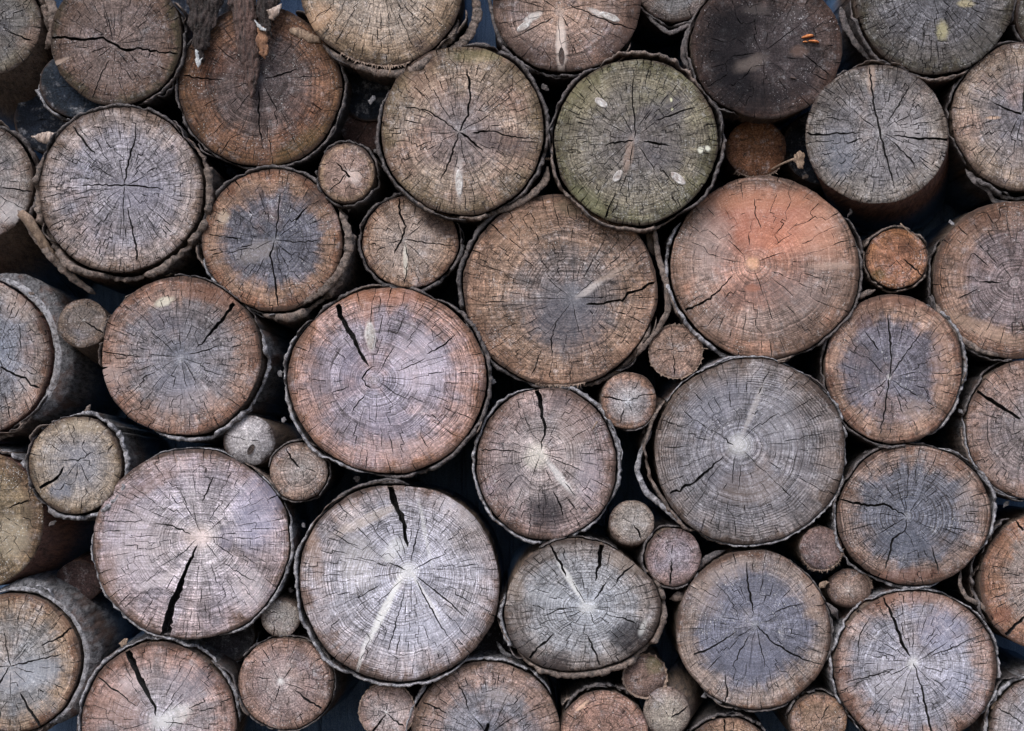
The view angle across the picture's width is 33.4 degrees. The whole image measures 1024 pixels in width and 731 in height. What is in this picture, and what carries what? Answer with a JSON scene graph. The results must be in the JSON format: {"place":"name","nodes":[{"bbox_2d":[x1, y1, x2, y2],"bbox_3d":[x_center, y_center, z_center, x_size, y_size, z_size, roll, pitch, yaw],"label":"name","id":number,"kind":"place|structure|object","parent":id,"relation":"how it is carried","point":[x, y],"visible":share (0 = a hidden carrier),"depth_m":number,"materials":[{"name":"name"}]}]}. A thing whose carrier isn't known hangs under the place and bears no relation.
{"place":"outdoors","nodes":[
{"label":"outdoors","id":0,"kind":"place"},
{"label":"ground","id":1,"kind":"structure","parent":0,"visible":0},
{"bbox_2d":[77,630,252,730],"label":"log","id":2,"kind":"object","parent":1,"relation":"on","point":[143,681],"visible":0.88,"depth_m":3.00,"materials":[{"name":"brown wood"}]},
{"bbox_2d":[0,569,141,730],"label":"log","id":3,"kind":"object","parent":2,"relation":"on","point":[60,640],"visible":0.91,"depth_m":3.00,"materials":[{"name":"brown wood"}]},
{"bbox_2d":[0,443,94,584],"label":"log","id":4,"kind":"object","parent":3,"relation":"on","point":[32,542],"visible":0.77,"depth_m":3.00,"materials":[{"name":"brown wood"}]},
{"bbox_2d":[0,273,119,443],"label":"log","id":5,"kind":"object","parent":4,"relation":"on","point":[48,374],"visible":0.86,"depth_m":3.01,"materials":[{"name":"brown wood"}]},
{"bbox_2d":[0,120,91,298],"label":"log","id":6,"kind":"object","parent":5,"relation":"on","point":[20,252],"visible":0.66,"depth_m":3.02,"materials":[{"name":"brown wood"}]},
{"bbox_2d":[58,299,110,368],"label":"log","id":7,"kind":"object","parent":5,"relation":"on","point":[81,324],"visible":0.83,"depth_m":3.00,"materials":[{"name":"brown wood"}]},
{"bbox_2d":[56,551,101,599],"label":"log","id":8,"kind":"object","parent":3,"relation":"on","point":[79,573],"visible":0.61,"depth_m":3.09,"materials":[{"name":"brown wood"}]},
{"bbox_2d":[119,638,127,647],"bbox_3d":[-0.687,0.491,3.016,0.018,0.018,0.007,0,0,0],"label":"bark flake","id":9,"kind":"object","parent":2,"relation":"on","point":[123,642],"visible":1,"depth_m":3.02,"materials":[{"name":"brown wood"}]},
{"bbox_2d":[91,445,310,640],"bbox_3d":[-0.562,0.317,3.131,0.358,0.343,0.296,0,-1,-1],"label":"log","id":10,"kind":"object","parent":2,"relation":"on","point":[200,542],"visible":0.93,"depth_m":2.99,"materials":[{"name":"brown wood"}]},
{"bbox_2d":[25,411,166,520],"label":"log","id":11,"kind":"object","parent":10,"relation":"on","point":[77,469],"visible":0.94,"depth_m":2.99,"materials":[{"name":"brown wood"}]},
{"bbox_2d":[98,273,296,444],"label":"log","id":12,"kind":"object","parent":10,"relation":"on","point":[191,358],"visible":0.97,"depth_m":2.99,"materials":[{"name":"brown wood"}]},
{"bbox_2d":[31,103,229,294],"bbox_3d":[-0.674,-0.293,3.125,0.341,0.328,0.296,0,-1,-1],"label":"log","id":13,"kind":"object","parent":12,"relation":"on","point":[125,198],"visible":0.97,"depth_m":2.98,"materials":[{"name":"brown wood"}]},
{"bbox_2d":[17,210,58,258],"bbox_3d":[-0.822,-0.218,3.005,0.095,0.110,0.027,0,0,-28],"label":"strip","id":14,"kind":"object","parent":13,"relation":"attached to","point":[28,220],"visible":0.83,"depth_m":2.99,"materials":[{"name":"brown wood"}]},
{"bbox_2d":[14,95,66,154],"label":"log","id":15,"kind":"object","parent":13,"relation":"on","point":[34,117],"visible":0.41,"depth_m":3.09,"materials":[{"name":"brown wood"}]},
{"bbox_2d":[0,0,53,160],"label":"log","id":16,"kind":"object","parent":15,"relation":"on","point":[26,57],"visible":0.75,"depth_m":3.01,"materials":[{"name":"brown wood"}]},
{"bbox_2d":[44,0,58,49],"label":"bark strip","id":17,"kind":"object","parent":16,"relation":"attached to","point":[52,7],"visible":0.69,"depth_m":3.00,"materials":[{"name":"grey wood"}]},
{"bbox_2d":[31,131,52,143],"bbox_3d":[-0.824,-0.401,2.999,0.047,0.023,0.010,0,0,0],"label":"bark scrap","id":18,"kind":"object","parent":13,"relation":"on","point":[44,137],"visible":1,"depth_m":3.00,"materials":[{"name":"beige wood"}]},
{"bbox_2d":[17,210,95,294],"bbox_3d":[-0.816,-0.205,3.044,0.161,0.159,0.099,0,0,0],"label":"bark strip","id":19,"kind":"object","parent":13,"relation":"attached to","point":[66,272],"visible":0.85,"depth_m":3.00,"materials":[{"name":"grey wood"}]},
{"bbox_2d":[35,59,105,121],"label":"log","id":20,"kind":"object","parent":13,"relation":"on","point":[55,91],"visible":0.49,"depth_m":3.02,"materials":[{"name":"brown wood"}]},
{"bbox_2d":[51,0,192,122],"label":"log","id":21,"kind":"object","parent":13,"relation":"on","point":[109,52],"visible":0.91,"depth_m":2.99,"materials":[{"name":"brown wood"}]},
{"bbox_2d":[223,415,301,468],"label":"log","id":22,"kind":"object","parent":10,"relation":"on","point":[255,440],"visible":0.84,"depth_m":3.00,"materials":[{"name":"grey wood"}]},
{"bbox_2d":[201,611,268,661],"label":"log","id":23,"kind":"object","parent":2,"relation":"on","point":[236,646],"visible":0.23,"depth_m":3.08,"materials":[{"name":"brown wood"}]},
{"bbox_2d":[237,623,359,730],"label":"log","id":24,"kind":"object","parent":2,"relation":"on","point":[293,681],"visible":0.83,"depth_m":3.00,"materials":[{"name":"brown wood"}]},
{"bbox_2d":[261,579,300,636],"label":"log","id":25,"kind":"object","parent":24,"relation":"on","point":[280,615],"visible":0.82,"depth_m":3.01,"materials":[{"name":"grey wood"}]},
{"bbox_2d":[406,650,559,730],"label":"log","id":26,"kind":"object","parent":1,"relation":"on","point":[490,690],"visible":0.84,"depth_m":3.00,"materials":[{"name":"brown wood"}]},
{"bbox_2d":[358,683,418,730],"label":"log","id":27,"kind":"object","parent":26,"relation":"on","point":[382,708],"visible":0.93,"depth_m":3.00,"materials":[{"name":"brown wood"}]},
{"bbox_2d":[294,477,503,687],"bbox_3d":[-0.199,0.386,3.124,0.363,0.370,0.297,0,-2,1],"label":"log","id":28,"kind":"object","parent":27,"relation":"on","point":[398,582],"visible":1,"depth_m":2.98,"materials":[{"name":"grey wood"}]},
{"bbox_2d":[268,438,344,502],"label":"log","id":29,"kind":"object","parent":28,"relation":"on","point":[300,471],"visible":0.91,"depth_m":3.00,"materials":[{"name":"brown wood"}]},
{"bbox_2d":[353,476,359,481],"bbox_3d":[-0.276,0.202,3.031,0.014,0.012,0.007,0,0,0],"label":"bark flake","id":30,"kind":"object","parent":28,"relation":"on","point":[357,478],"visible":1,"depth_m":3.03,"materials":[{"name":"wood"}]},
{"bbox_2d":[283,283,492,478],"bbox_3d":[-0.218,0.029,3.134,0.370,0.344,0.296,0,-1,0],"label":"log","id":31,"kind":"object","parent":28,"relation":"on","point":[382,380],"visible":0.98,"depth_m":2.99,"materials":[{"name":"brown wood"}]},
{"bbox_2d":[196,164,377,330],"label":"log","id":32,"kind":"object","parent":31,"relation":"on","point":[270,244],"visible":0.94,"depth_m":3.00,"materials":[{"name":"brown wood"}]},
{"bbox_2d":[175,5,351,177],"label":"log","id":33,"kind":"object","parent":32,"relation":"on","point":[293,111],"visible":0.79,"depth_m":3.01,"materials":[{"name":"brown wood"}]},
{"bbox_2d":[171,0,230,17],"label":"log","id":34,"kind":"object","parent":33,"relation":"on","point":[225,7],"visible":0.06,"depth_m":3.10,"materials":[{"name":"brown wood"}]},
{"bbox_2d":[187,0,223,62],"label":"bark shred","id":35,"kind":"object","parent":33,"relation":"hanging from","point":[202,20],"visible":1,"depth_m":2.98,"materials":[{"name":"grey wood"}]},
{"bbox_2d":[195,50,202,66],"bbox_3d":[-0.546,-0.535,2.973,0.014,0.033,0.006,0,0,0],"label":"bark shred","id":36,"kind":"object","parent":35,"relation":"attached to","point":[198,62],"visible":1,"depth_m":2.97,"materials":[{"name":"white wood"}]},
{"bbox_2d":[227,0,260,97],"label":"bark shred","id":37,"kind":"object","parent":33,"relation":"hanging from","point":[244,14],"visible":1,"depth_m":2.98,"materials":[{"name":"brown wood"}]},
{"bbox_2d":[256,0,280,36],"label":"bark shred","id":38,"kind":"object","parent":33,"relation":"hanging from","point":[262,6],"visible":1,"depth_m":2.98,"materials":[{"name":"grey wood"}]},
{"bbox_2d":[255,20,265,30],"bbox_3d":[-0.438,-0.592,2.969,0.022,0.022,0.006,0,0,0],"label":"bark shred","id":39,"kind":"object","parent":38,"relation":"attached to","point":[259,26],"visible":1,"depth_m":2.97,"materials":[{"name":"white wood"}]},
{"bbox_2d":[256,26,268,58],"bbox_3d":[-0.436,-0.564,2.974,0.024,0.060,0.012,0,0,0],"label":"bark shred","id":40,"kind":"object","parent":38,"relation":"attached to","point":[262,40],"visible":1,"depth_m":2.97,"materials":[{"name":"brown wood"}]},
{"bbox_2d":[266,3,281,19],"bbox_3d":[-0.415,-0.616,2.969,0.028,0.031,0.011,0,0,0],"label":"bark shred","id":41,"kind":"object","parent":38,"relation":"attached to","point":[273,12],"visible":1,"depth_m":2.97,"materials":[{"name":"beige wood"}]},
{"bbox_2d":[289,27,320,42],"bbox_3d":[-0.365,-0.582,3.003,0.058,0.029,0.008,0,0,0],"label":"wood flake","id":42,"kind":"object","parent":33,"relation":"on","point":[307,36],"visible":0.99,"depth_m":3.00,"materials":[{"name":"beige wood"}]},
{"bbox_2d":[299,211,353,305],"bbox_3d":[-0.332,-0.193,3.042,0.112,0.175,0.118,0,0,0],"label":"bark strip","id":43,"kind":"object","parent":32,"relation":"attached to","point":[329,284],"visible":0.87,"depth_m":2.99,"materials":[{"name":"grey wood"}]},
{"bbox_2d":[357,191,465,296],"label":"log","id":44,"kind":"object","parent":31,"relation":"on","point":[403,241],"visible":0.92,"depth_m":3.01,"materials":[{"name":"brown wood"}]},
{"bbox_2d":[315,140,396,227],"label":"log","id":45,"kind":"object","parent":44,"relation":"on","point":[352,176],"visible":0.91,"depth_m":3.00,"materials":[{"name":"brown wood"}]},
{"bbox_2d":[341,114,381,163],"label":"log","id":46,"kind":"object","parent":45,"relation":"on","point":[354,130],"visible":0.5,"depth_m":3.08,"materials":[{"name":"brown wood"}]},
{"bbox_2d":[349,74,392,121],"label":"log","id":47,"kind":"object","parent":46,"relation":"on","point":[363,92],"visible":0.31,"depth_m":3.08,"materials":[{"name":"brown wood"}]},
{"bbox_2d":[375,42,549,233],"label":"log","id":48,"kind":"object","parent":44,"relation":"on","point":[462,140],"visible":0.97,"depth_m":2.98,"materials":[{"name":"brown wood"}]},
{"bbox_2d":[368,95,375,104],"bbox_3d":[-0.248,-0.470,3.023,0.015,0.018,0.007,0,0,0],"label":"bark flake","id":49,"kind":"object","parent":48,"relation":"on","point":[371,99],"visible":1,"depth_m":3.02,"materials":[{"name":"grey wood"}]},
{"bbox_2d":[301,0,469,85],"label":"log","id":50,"kind":"object","parent":48,"relation":"on","point":[369,40],"visible":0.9,"depth_m":2.97,"materials":[{"name":"brown wood"}]},
{"bbox_2d":[401,0,482,67],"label":"bark strip","id":51,"kind":"object","parent":50,"relation":"attached to","point":[467,37],"visible":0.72,"depth_m":2.99,"materials":[{"name":"grey wood"}]},
{"bbox_2d":[489,166,549,215],"bbox_3d":[0.011,-0.312,3.034,0.115,0.096,0.100,0,0,0],"label":"bark strip","id":52,"kind":"object","parent":48,"relation":"attached to","point":[537,189],"visible":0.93,"depth_m":2.99,"materials":[{"name":"grey wood"}]},
{"bbox_2d":[541,84,548,90],"bbox_3d":[0.059,-0.492,3.016,0.014,0.015,0.007,0,0,0],"label":"bark flake","id":53,"kind":"object","parent":48,"relation":"on","point":[544,87],"visible":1,"depth_m":3.01,"materials":[{"name":"grey wood"}]},
{"bbox_2d":[496,642,513,657],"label":"bark strip","id":54,"kind":"object","parent":26,"relation":"on","point":[503,651],"visible":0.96,"depth_m":3.03,"materials":[{"name":"grey wood"}]},
{"bbox_2d":[0,0,1023,730],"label":"board wall","id":55,"kind":"structure","parent":1,"relation":"on","point":[454,474],"depth_m":3.31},
{"bbox_2d":[558,670,647,730],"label":"log","id":56,"kind":"object","parent":1,"relation":"on","point":[609,702],"visible":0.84,"depth_m":3.00,"materials":[{"name":"brown wood"}]},
{"bbox_2d":[496,523,667,678],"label":"log","id":57,"kind":"object","parent":56,"relation":"on","point":[590,602],"visible":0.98,"depth_m":2.99,"materials":[{"name":"grey wood"}]},
{"bbox_2d":[471,386,622,544],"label":"log","id":58,"kind":"object","parent":57,"relation":"on","point":[546,464],"visible":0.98,"depth_m":3.00,"materials":[{"name":"brown wood"}]},
{"bbox_2d":[456,194,657,390],"bbox_3d":[0.081,-0.129,3.144,0.359,0.352,0.294,0,1,0],"label":"log","id":59,"kind":"object","parent":58,"relation":"on","point":[558,291],"visible":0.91,"depth_m":3.00,"materials":[{"name":"brown wood"}]},
{"bbox_2d":[547,50,726,241],"bbox_3d":[0.222,-0.391,3.106,0.315,0.321,0.297,0,1,2],"label":"log","id":60,"kind":"object","parent":59,"relation":"on","point":[637,141],"visible":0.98,"depth_m":2.96,"materials":[{"name":"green wood"}]},
{"bbox_2d":[493,0,640,102],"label":"log","id":61,"kind":"object","parent":60,"relation":"on","point":[556,47],"visible":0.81,"depth_m":3.00,"materials":[{"name":"brown wood"}]},
{"bbox_2d":[488,0,508,47],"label":"bark strip","id":62,"kind":"object","parent":61,"relation":"attached to","point":[497,33],"visible":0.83,"depth_m":3.00,"materials":[{"name":"grey wood"}]},
{"bbox_2d":[645,232,654,255],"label":"bark strip","id":63,"kind":"object","parent":60,"relation":"attached to","point":[649,240],"visible":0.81,"depth_m":3.02,"materials":[{"name":"brown wood"}]},
{"bbox_2d":[635,224,670,355],"bbox_3d":[0.253,-0.137,3.046,0.066,0.243,0.104,0,0,5],"label":"bark strip","id":64,"kind":"object","parent":59,"relation":"attached to","point":[666,313],"visible":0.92,"depth_m":3.00,"materials":[{"name":"grey wood"}]},
{"bbox_2d":[588,370,656,431],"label":"log","id":65,"kind":"object","parent":58,"relation":"on","point":[626,400],"visible":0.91,"depth_m":2.99,"materials":[{"name":"brown wood"}]},
{"bbox_2d":[606,500,653,551],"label":"log","id":66,"kind":"object","parent":57,"relation":"on","point":[630,526],"visible":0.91,"depth_m":3.00,"materials":[{"name":"brown wood"}]},
{"bbox_2d":[620,644,667,698],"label":"log","id":67,"kind":"object","parent":56,"relation":"on","point":[645,676],"visible":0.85,"depth_m":3.01,"materials":[{"name":"brown wood"}]},
{"bbox_2d":[683,696,765,730],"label":"log","id":68,"kind":"object","parent":1,"relation":"on","point":[710,714],"visible":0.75,"depth_m":3.02,"materials":[{"name":"brown wood"}]},
{"bbox_2d":[643,657,706,730],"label":"log","id":69,"kind":"object","parent":68,"relation":"on","point":[675,704],"visible":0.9,"depth_m":3.00,"materials":[{"name":"brown wood"}]},
{"bbox_2d":[665,540,833,711],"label":"log","id":70,"kind":"object","parent":68,"relation":"on","point":[749,629],"visible":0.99,"depth_m":3.00,"materials":[{"name":"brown wood"}]},
{"bbox_2d":[630,507,701,589],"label":"log","id":71,"kind":"object","parent":70,"relation":"on","point":[666,553],"visible":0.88,"depth_m":3.00,"materials":[{"name":"brown wood"}]},
{"bbox_2d":[698,550,724,570],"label":"bark strip","id":72,"kind":"object","parent":71,"relation":"attached to","point":[706,559],"visible":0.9,"depth_m":3.01,"materials":[{"name":"grey wood"}]},
{"bbox_2d":[669,591,683,601],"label":"bark strip","id":73,"kind":"object","parent":70,"relation":"on","point":[677,596],"visible":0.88,"depth_m":3.02,"materials":[{"name":"brown wood"}]},
{"bbox_2d":[628,352,847,547],"bbox_3d":[0.406,0.144,3.134,0.363,0.343,0.296,0,2,-1],"label":"log","id":74,"kind":"object","parent":70,"relation":"on","point":[740,452],"visible":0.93,"depth_m":2.99,"materials":[{"name":"grey wood"}]},
{"bbox_2d":[634,431,681,521],"bbox_3d":[0.262,0.202,3.041,0.094,0.174,0.095,0,0,0],"label":"bark strip","id":75,"kind":"object","parent":74,"relation":"attached to","point":[648,494],"visible":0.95,"depth_m":3.00,"materials":[{"name":"grey wood"}]},
{"bbox_2d":[644,322,703,379],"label":"log","id":76,"kind":"object","parent":74,"relation":"on","point":[674,351],"visible":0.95,"depth_m":3.01,"materials":[{"name":"brown wood"}]},
{"bbox_2d":[655,175,862,362],"bbox_3d":[0.443,-0.166,3.137,0.356,0.334,0.297,0,0,0],"label":"log","id":77,"kind":"object","parent":74,"relation":"on","point":[767,266],"visible":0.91,"depth_m":2.99,"materials":[{"name":"brown wood"}]},
{"bbox_2d":[718,122,785,183],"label":"log","id":78,"kind":"object","parent":77,"relation":"on","point":[752,149],"visible":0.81,"depth_m":3.07,"materials":[{"name":"brown wood"}]},
{"bbox_2d":[673,0,841,133],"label":"log","id":79,"kind":"object","parent":78,"relation":"on","point":[776,63],"visible":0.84,"depth_m":2.98,"materials":[{"name":"brown wood"}]},
{"bbox_2d":[631,0,706,49],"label":"log","id":80,"kind":"object","parent":79,"relation":"on","point":[668,15],"visible":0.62,"depth_m":3.03,"materials":[{"name":"brown wood"}]},
{"bbox_2d":[642,7,691,34],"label":"bark strip","id":81,"kind":"object","parent":80,"relation":"attached to","point":[663,29],"visible":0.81,"depth_m":3.02,"materials":[{"name":"grey wood"}]},
{"bbox_2d":[680,19,694,69],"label":"bark strip","id":82,"kind":"object","parent":79,"relation":"attached to","point":[683,52],"visible":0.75,"depth_m":3.01,"materials":[{"name":"grey wood"}]},
{"bbox_2d":[771,157,796,170],"bbox_3d":[0.482,-0.358,3.027,0.054,0.021,0.008,0,0,39],"label":"twig","id":83,"kind":"object","parent":78,"relation":"attached to","point":[780,164],"visible":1,"depth_m":3.02,"materials":[{"name":"brown wood"}]},
{"bbox_2d":[793,151,804,168],"bbox_3d":[0.507,-0.363,3.012,0.022,0.034,0.009,0,0,0],"label":"wood flake","id":84,"kind":"object","parent":83,"relation":"on","point":[799,160],"visible":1,"depth_m":3.01,"materials":[{"name":"beige wood"}]},
{"bbox_2d":[858,289,875,299],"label":"bark strip","id":85,"kind":"object","parent":77,"relation":"on","point":[865,293],"visible":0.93,"depth_m":3.00,"materials":[{"name":"grey wood"}]},
{"bbox_2d":[776,522,843,571],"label":"log","id":86,"kind":"object","parent":70,"relation":"on","point":[813,546],"visible":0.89,"depth_m":3.00,"materials":[{"name":"brown wood"}]},
{"bbox_2d":[819,581,828,587],"bbox_3d":[0.551,0.387,3.013,0.020,0.014,0.006,0,0,0],"label":"bark flake","id":87,"kind":"object","parent":70,"relation":"on","point":[822,584],"visible":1,"depth_m":3.01,"materials":[{"name":"brown wood"}]},
{"bbox_2d":[771,677,848,730],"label":"log","id":88,"kind":"object","parent":1,"relation":"on","point":[814,705],"visible":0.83,"depth_m":3.00,"materials":[{"name":"brown wood"}]},
{"bbox_2d":[817,576,1001,730],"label":"log","id":89,"kind":"object","parent":1,"relation":"on","point":[921,659],"visible":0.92,"depth_m":2.99,"materials":[{"name":"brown wood"}]},
{"bbox_2d":[826,602,838,619],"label":"bark strip","id":90,"kind":"object","parent":89,"relation":"on","point":[834,611],"visible":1,"depth_m":3.01,"materials":[{"name":"grey wood"}]},
{"bbox_2d":[817,568,872,608],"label":"log","id":91,"kind":"object","parent":89,"relation":"on","point":[847,588],"visible":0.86,"depth_m":3.02,"materials":[{"name":"brown wood"}]},
{"bbox_2d":[815,442,997,589],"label":"log","id":92,"kind":"object","parent":89,"relation":"on","point":[912,515],"visible":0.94,"depth_m":3.00,"materials":[{"name":"brown wood"}]},
{"bbox_2d":[800,294,967,448],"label":"log","id":93,"kind":"object","parent":92,"relation":"on","point":[891,369],"visible":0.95,"depth_m":3.00,"materials":[{"name":"brown wood"}]},
{"bbox_2d":[861,225,928,299],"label":"log","id":94,"kind":"object","parent":93,"relation":"on","point":[895,259],"visible":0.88,"depth_m":3.00,"materials":[{"name":"brown wood"}]},
{"bbox_2d":[804,59,948,234],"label":"log","id":95,"kind":"object","parent":94,"relation":"on","point":[876,137],"visible":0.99,"depth_m":2.98,"materials":[{"name":"grey wood"}]},
{"bbox_2d":[826,0,1013,92],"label":"log","id":96,"kind":"object","parent":95,"relation":"on","point":[935,46],"visible":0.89,"depth_m":2.99,"materials":[{"name":"grey wood"}]},
{"bbox_2d":[839,6,870,59],"bbox_3d":[0.631,-0.591,3.060,0.109,0.129,0.108,0,0,0],"label":"bark strip","id":97,"kind":"object","parent":96,"relation":"attached to","point":[845,26],"visible":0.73,"depth_m":3.01,"materials":[{"name":"grey wood"}]},
{"bbox_2d":[936,504,1023,645],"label":"log","id":98,"kind":"object","parent":89,"relation":"on","point":[992,579],"visible":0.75,"depth_m":3.00,"materials":[{"name":"brown wood"}]},
{"bbox_2d":[958,570,985,612],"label":"bark strip","id":99,"kind":"object","parent":98,"relation":"attached to","point":[967,597],"visible":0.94,"depth_m":3.00,"materials":[{"name":"wood"}]},
{"bbox_2d":[922,358,1023,501],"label":"log","id":100,"kind":"object","parent":98,"relation":"on","point":[984,432],"visible":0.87,"depth_m":3.00,"materials":[{"name":"brown wood"}]},
{"bbox_2d":[898,201,1023,361],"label":"log","id":101,"kind":"object","parent":100,"relation":"on","point":[971,284],"visible":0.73,"depth_m":3.00,"materials":[{"name":"brown wood"}]},
{"bbox_2d":[935,303,998,356],"bbox_3d":[0.817,-0.064,3.035,0.141,0.099,0.080,0,0,0],"label":"bark strip","id":102,"kind":"object","parent":101,"relation":"attached to","point":[971,345],"visible":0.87,"depth_m":3.00,"materials":[{"name":"grey wood"}]},
{"bbox_2d":[934,41,1023,212],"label":"log","id":103,"kind":"object","parent":101,"relation":"on","point":[981,102],"visible":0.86,"depth_m":3.00,"materials":[{"name":"brown wood"}]},
{"bbox_2d":[965,169,1008,202],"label":"bark strip","id":104,"kind":"object","parent":103,"relation":"attached to","point":[972,178],"visible":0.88,"depth_m":3.01,"materials":[{"name":"grey wood"}]},
{"bbox_2d":[997,0,1023,42],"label":"log","id":105,"kind":"object","parent":103,"relation":"on","point":[1014,30],"visible":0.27,"depth_m":3.03,"materials":[{"name":"brown wood"}]},
{"bbox_2d":[962,646,1023,730],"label":"log","id":106,"kind":"object","parent":1,"relation":"on","point":[1006,713],"visible":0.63,"depth_m":3.01,"materials":[{"name":"grey wood"}]}
]}

